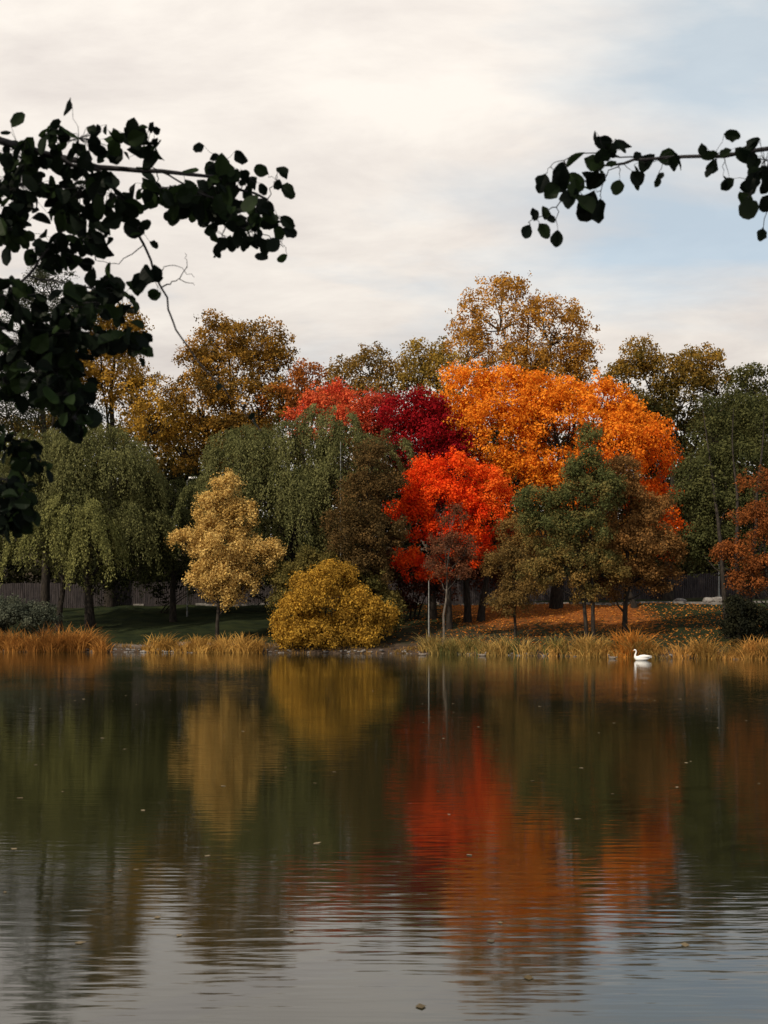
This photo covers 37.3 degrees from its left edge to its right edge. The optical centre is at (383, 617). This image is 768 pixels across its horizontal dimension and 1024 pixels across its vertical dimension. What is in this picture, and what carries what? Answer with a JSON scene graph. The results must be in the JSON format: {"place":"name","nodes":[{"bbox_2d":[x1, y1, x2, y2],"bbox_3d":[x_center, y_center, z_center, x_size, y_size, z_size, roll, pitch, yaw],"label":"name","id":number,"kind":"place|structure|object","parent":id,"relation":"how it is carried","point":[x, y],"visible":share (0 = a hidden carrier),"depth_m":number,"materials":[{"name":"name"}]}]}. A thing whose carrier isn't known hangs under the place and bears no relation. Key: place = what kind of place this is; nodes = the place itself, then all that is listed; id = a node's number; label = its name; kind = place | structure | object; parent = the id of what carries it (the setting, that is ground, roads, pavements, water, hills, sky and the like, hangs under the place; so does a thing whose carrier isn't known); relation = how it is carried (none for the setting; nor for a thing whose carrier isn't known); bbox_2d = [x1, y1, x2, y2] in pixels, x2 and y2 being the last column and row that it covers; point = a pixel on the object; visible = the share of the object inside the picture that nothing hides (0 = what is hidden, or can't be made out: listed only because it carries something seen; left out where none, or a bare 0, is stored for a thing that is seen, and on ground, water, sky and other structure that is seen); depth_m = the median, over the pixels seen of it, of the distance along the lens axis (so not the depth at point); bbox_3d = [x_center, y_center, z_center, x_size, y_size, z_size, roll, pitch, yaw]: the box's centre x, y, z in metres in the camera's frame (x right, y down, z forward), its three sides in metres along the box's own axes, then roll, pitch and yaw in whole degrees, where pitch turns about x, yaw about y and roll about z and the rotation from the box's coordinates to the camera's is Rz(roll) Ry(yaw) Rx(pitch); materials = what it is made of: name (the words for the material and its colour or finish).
{"place":"outdoors","nodes":[
{"label":"outdoors","id":0,"kind":"place"},
{"bbox_2d":[0,97,296,543],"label":"overhanging alder tree","id":1,"kind":"object","parent":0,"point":[52,357],"visible":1,"depth_m":5.88,"materials":[{"name":"green plant"}]},
{"bbox_2d":[340,442,340,595],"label":"flag pole","id":2,"kind":"object","parent":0,"point":[340,475],"visible":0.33,"depth_m":86.47,"materials":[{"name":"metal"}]},
{"bbox_2d":[0,652,767,1023],"bbox_3d":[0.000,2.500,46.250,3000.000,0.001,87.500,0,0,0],"label":"water","id":3,"kind":"structure","parent":0,"point":[204,802],"depth_m":12.79,"materials":[{"name":"black liquid"}]},
{"bbox_2d":[4,689,746,1007],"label":"floating leaves","id":4,"kind":"object","parent":3,"relation":"on","point":[529,977],"visible":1,"depth_m":8.80,"materials":[{"name":"orange plant"}]},
{"bbox_2d":[633,649,650,660],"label":"swan","id":5,"kind":"object","parent":3,"relation":"on","point":[642,657],"visible":0.98,"depth_m":65.44,"materials":[{"name":"white"}]},
{"bbox_2d":[0,539,767,658],"bbox_3d":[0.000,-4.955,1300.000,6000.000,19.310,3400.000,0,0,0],"label":"ground","id":6,"kind":"structure","parent":0,"point":[133,623],"depth_m":89.64,"materials":[{"name":"green plant"}]},
{"bbox_2d":[0,593,66,639],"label":"greygreen bush","id":7,"kind":"object","parent":6,"relation":"on","point":[28,615],"visible":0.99,"depth_m":83.37,"materials":[{"name":"green plant"}]},
{"bbox_2d":[0,257,115,606],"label":"tree","id":8,"kind":"object","parent":6,"relation":"on","point":[45,578],"visible":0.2,"depth_m":103.68,"materials":[{"name":"green plant"}]},
{"bbox_2d":[0,622,119,651],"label":"reeds","id":9,"kind":"object","parent":6,"relation":"on","point":[60,642],"visible":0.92,"depth_m":81.26,"materials":[{"name":"brown plant"}]},
{"bbox_2d":[0,491,132,630],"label":"willow tree","id":10,"kind":"object","parent":6,"relation":"on","point":[74,543],"visible":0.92,"depth_m":88.17,"materials":[{"name":"green plant"}]},
{"bbox_2d":[0,423,180,627],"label":"willow tree","id":11,"kind":"object","parent":6,"relation":"on","point":[67,459],"visible":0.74,"depth_m":90.96,"materials":[{"name":"green plant"}]},
{"bbox_2d":[72,302,188,606],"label":"lime tree","id":12,"kind":"object","parent":6,"relation":"on","point":[140,406],"visible":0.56,"depth_m":106.14,"materials":[{"name":"yellow plant"}]},
{"bbox_2d":[96,474,226,621],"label":"willow tree","id":13,"kind":"object","parent":6,"relation":"on","point":[185,519],"visible":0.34,"depth_m":94.99,"materials":[{"name":"green plant"}]},
{"bbox_2d":[186,477,196,616],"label":"street lamp","id":14,"kind":"object","parent":6,"relation":"on","point":[187,568],"visible":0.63,"depth_m":99.97,"materials":[{"name":"metal"}]},
{"bbox_2d":[75,556,333,612],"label":"shadow bush","id":15,"kind":"object","parent":6,"relation":"on","point":[160,588],"visible":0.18,"depth_m":102.57,"materials":[{"name":"green plant"}]},
{"bbox_2d":[138,631,270,652],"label":"reeds","id":16,"kind":"object","parent":6,"relation":"on","point":[201,645],"visible":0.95,"depth_m":79.90,"materials":[{"name":"beige plant"}]},
{"bbox_2d":[143,308,302,600],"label":"oak tree","id":17,"kind":"object","parent":6,"relation":"on","point":[254,357],"visible":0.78,"depth_m":108.37,"materials":[{"name":"brown plant"}]},
{"bbox_2d":[164,467,287,640],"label":"yellow birch tree","id":18,"kind":"object","parent":6,"relation":"on","point":[226,574],"visible":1,"depth_m":83.40,"materials":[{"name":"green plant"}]},
{"bbox_2d":[170,403,414,616],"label":"willow tree","id":19,"kind":"object","parent":6,"relation":"on","point":[299,490],"visible":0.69,"depth_m":87.63,"materials":[{"name":"green plant"}]},
{"bbox_2d":[255,357,348,551],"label":"maple tree","id":20,"kind":"object","parent":6,"relation":"on","point":[299,373],"visible":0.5,"depth_m":107.18,"materials":[{"name":"brown plant"}]},
{"bbox_2d":[268,555,402,650],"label":"golden bush","id":21,"kind":"object","parent":6,"relation":"on","point":[302,627],"visible":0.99,"depth_m":79.46,"materials":[{"name":"yellow plant"}]},
{"bbox_2d":[265,542,408,635],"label":"olive bush","id":22,"kind":"object","parent":6,"relation":"on","point":[304,559],"visible":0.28,"depth_m":83.36,"materials":[{"name":"green plant"}]},
{"bbox_2d":[279,376,402,554],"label":"red maple tree","id":23,"kind":"object","parent":6,"relation":"on","point":[359,408],"visible":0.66,"depth_m":97.22,"materials":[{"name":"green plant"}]},
{"bbox_2d":[314,341,414,567],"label":"oak tree","id":24,"kind":"object","parent":6,"relation":"on","point":[358,384],"visible":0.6,"depth_m":113.07,"materials":[{"name":"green plant"}]},
{"bbox_2d":[319,434,410,634],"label":"alder tree","id":25,"kind":"object","parent":6,"relation":"on","point":[351,518],"visible":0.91,"depth_m":83.26,"materials":[{"name":"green plant"}]},
{"bbox_2d":[3,648,736,658],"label":"shore stones","id":26,"kind":"object","parent":6,"relation":"on","point":[133,650],"visible":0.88,"depth_m":78.64,"materials":[{"name":"grey stone"}]},
{"bbox_2d":[16,640,738,658],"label":"shore grass","id":27,"kind":"structure","parent":6,"relation":"on","point":[367,650],"depth_m":79.20,"materials":[{"name":"plant"}]},
{"bbox_2d":[0,463,764,603],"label":"shrub thicket","id":28,"kind":"object","parent":6,"relation":"on","point":[33,570],"visible":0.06,"depth_m":113.12,"materials":[{"name":"green plant"}]},
{"bbox_2d":[0,398,764,595],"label":"distant trees","id":29,"kind":"object","parent":6,"relation":"on","point":[168,460],"visible":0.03,"depth_m":122.94,"materials":[{"name":"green plant"}]},
{"bbox_2d":[0,573,767,607],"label":"wooden fence","id":30,"kind":"object","parent":6,"relation":"on","point":[697,588],"visible":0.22,"depth_m":109.00,"materials":[{"name":"brown wood"}]},
{"bbox_2d":[64,600,767,606],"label":"path kerb","id":31,"kind":"structure","parent":6,"relation":"on","point":[588,603],"depth_m":97.48,"materials":[{"name":"concrete"}]},
{"bbox_2d":[428,581,429,636],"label":"lamp post","id":32,"kind":"object","parent":6,"relation":"on","point":[428,611],"visible":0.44,"depth_m":79.97,"materials":[{"name":"metal"}]},
{"bbox_2d":[338,546,520,617],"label":"russet bush","id":33,"kind":"object","parent":6,"relation":"on","point":[423,587],"visible":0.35,"depth_m":94.89,"materials":[{"name":"brown plant"}]},
{"bbox_2d":[371,384,492,619],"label":"crimson maple tree","id":34,"kind":"object","parent":6,"relation":"on","point":[417,421],"visible":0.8,"depth_m":93.07,"materials":[{"name":"red plant"}]},
{"bbox_2d":[386,335,483,555],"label":"oak tree","id":35,"kind":"object","parent":6,"relation":"on","point":[428,375],"visible":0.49,"depth_m":112.02,"materials":[{"name":"green plant"}]},
{"bbox_2d":[381,445,520,629],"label":"scarlet maple tree","id":36,"kind":"object","parent":6,"relation":"on","point":[437,485],"visible":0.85,"depth_m":86.30,"materials":[{"name":"red plant"}]},
{"bbox_2d":[420,503,482,642],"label":"birch tree","id":37,"kind":"object","parent":6,"relation":"on","point":[460,550],"visible":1,"depth_m":79.89,"materials":[{"name":"brown plant"}]},
{"bbox_2d":[406,630,541,655],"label":"reeds","id":38,"kind":"object","parent":6,"relation":"on","point":[456,646],"visible":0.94,"depth_m":75.66,"materials":[{"name":"beige plant"}]},
{"bbox_2d":[447,501,528,622],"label":"maple tree","id":39,"kind":"object","parent":6,"relation":"on","point":[467,617],"visible":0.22,"depth_m":90.78,"materials":[{"name":"plant"}]},
{"bbox_2d":[479,512,547,637],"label":"alder tree","id":40,"kind":"object","parent":6,"relation":"on","point":[510,555],"visible":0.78,"depth_m":79.33,"materials":[{"name":"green plant"}]},
{"bbox_2d":[441,270,604,598],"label":"oak tree","id":41,"kind":"object","parent":6,"relation":"on","point":[473,335],"visible":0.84,"depth_m":113.93,"materials":[{"name":"brown plant"}]},
{"bbox_2d":[327,602,767,646],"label":"fallen leaves","id":42,"kind":"object","parent":6,"relation":"on","point":[578,611],"visible":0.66,"depth_m":86.91,"materials":[{"name":"orange plant"}]},
{"bbox_2d":[430,356,691,608],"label":"orange maple tree","id":43,"kind":"object","parent":6,"relation":"on","point":[551,401],"visible":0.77,"depth_m":94.31,"materials":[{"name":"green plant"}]},
{"bbox_2d":[509,418,634,642],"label":"green alder tree","id":44,"kind":"object","parent":6,"relation":"on","point":[606,483],"visible":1,"depth_m":75.40,"materials":[{"name":"green plant"}]},
{"bbox_2d":[526,515,658,607],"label":"maple tree","id":45,"kind":"object","parent":6,"relation":"on","point":[633,603],"visible":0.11,"depth_m":92.75,"materials":[{"name":"plant"}]},
{"bbox_2d":[533,631,664,657],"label":"reeds","id":46,"kind":"object","parent":6,"relation":"on","point":[586,647],"visible":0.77,"depth_m":72.04,"materials":[{"name":"brown plant"}]},
{"bbox_2d":[607,624,661,657],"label":"reeds","id":47,"kind":"object","parent":6,"relation":"on","point":[622,640],"visible":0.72,"depth_m":70.84,"materials":[{"name":"brown plant"}]},
{"bbox_2d":[580,452,689,635],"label":"brown alder tree","id":48,"kind":"object","parent":6,"relation":"on","point":[652,540],"visible":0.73,"depth_m":77.42,"materials":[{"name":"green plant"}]},
{"bbox_2d":[521,129,767,246],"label":"overhanging alder tree","id":49,"kind":"object","parent":6,"relation":"on","point":[590,206],"visible":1,"depth_m":5.97,"materials":[{"name":"green plant"}]},
{"bbox_2d":[597,333,754,599],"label":"oak tree","id":50,"kind":"object","parent":6,"relation":"on","point":[680,370],"visible":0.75,"depth_m":107.08,"materials":[{"name":"brown plant"}]},
{"bbox_2d":[673,598,686,601],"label":"boulder","id":51,"kind":"object","parent":6,"relation":"on","point":[679,599],"visible":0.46,"depth_m":96.77,"materials":[{"name":"stone"}]},
{"bbox_2d":[605,634,767,659],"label":"reeds","id":52,"kind":"object","parent":6,"relation":"on","point":[704,650],"visible":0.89,"depth_m":68.26,"materials":[{"name":"brown plant"}]},
{"bbox_2d":[702,597,721,602],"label":"boulder","id":53,"kind":"object","parent":6,"relation":"on","point":[712,599],"visible":0.58,"depth_m":95.84,"materials":[{"name":"stone"}]},
{"bbox_2d":[666,383,767,638],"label":"lime tree","id":54,"kind":"object","parent":6,"relation":"on","point":[714,504],"visible":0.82,"depth_m":79.17,"materials":[{"name":"green plant"}]},
{"bbox_2d":[717,562,719,596],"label":"lamp post","id":55,"kind":"object","parent":6,"relation":"on","point":[718,595],"visible":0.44,"depth_m":103.95,"materials":[{"name":"metal"}]},
{"bbox_2d":[696,362,767,598],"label":"lime tree","id":56,"kind":"object","parent":6,"relation":"on","point":[746,375],"visible":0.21,"depth_m":105.60,"materials":[{"name":"green plant"}]},
{"bbox_2d":[708,464,767,606],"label":"rust maple tree","id":57,"kind":"object","parent":6,"relation":"on","point":[725,550],"visible":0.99,"depth_m":73.25,"materials":[{"name":"brown plant"}]},
{"bbox_2d":[713,592,767,645],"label":"dark bush","id":58,"kind":"object","parent":6,"relation":"on","point":[746,621],"visible":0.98,"depth_m":71.77,"materials":[{"name":"green plant"}]},
{"bbox_2d":[0,0,767,537],"label":"sky","id":59,"kind":"structure","parent":0,"point":[413,138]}
]}

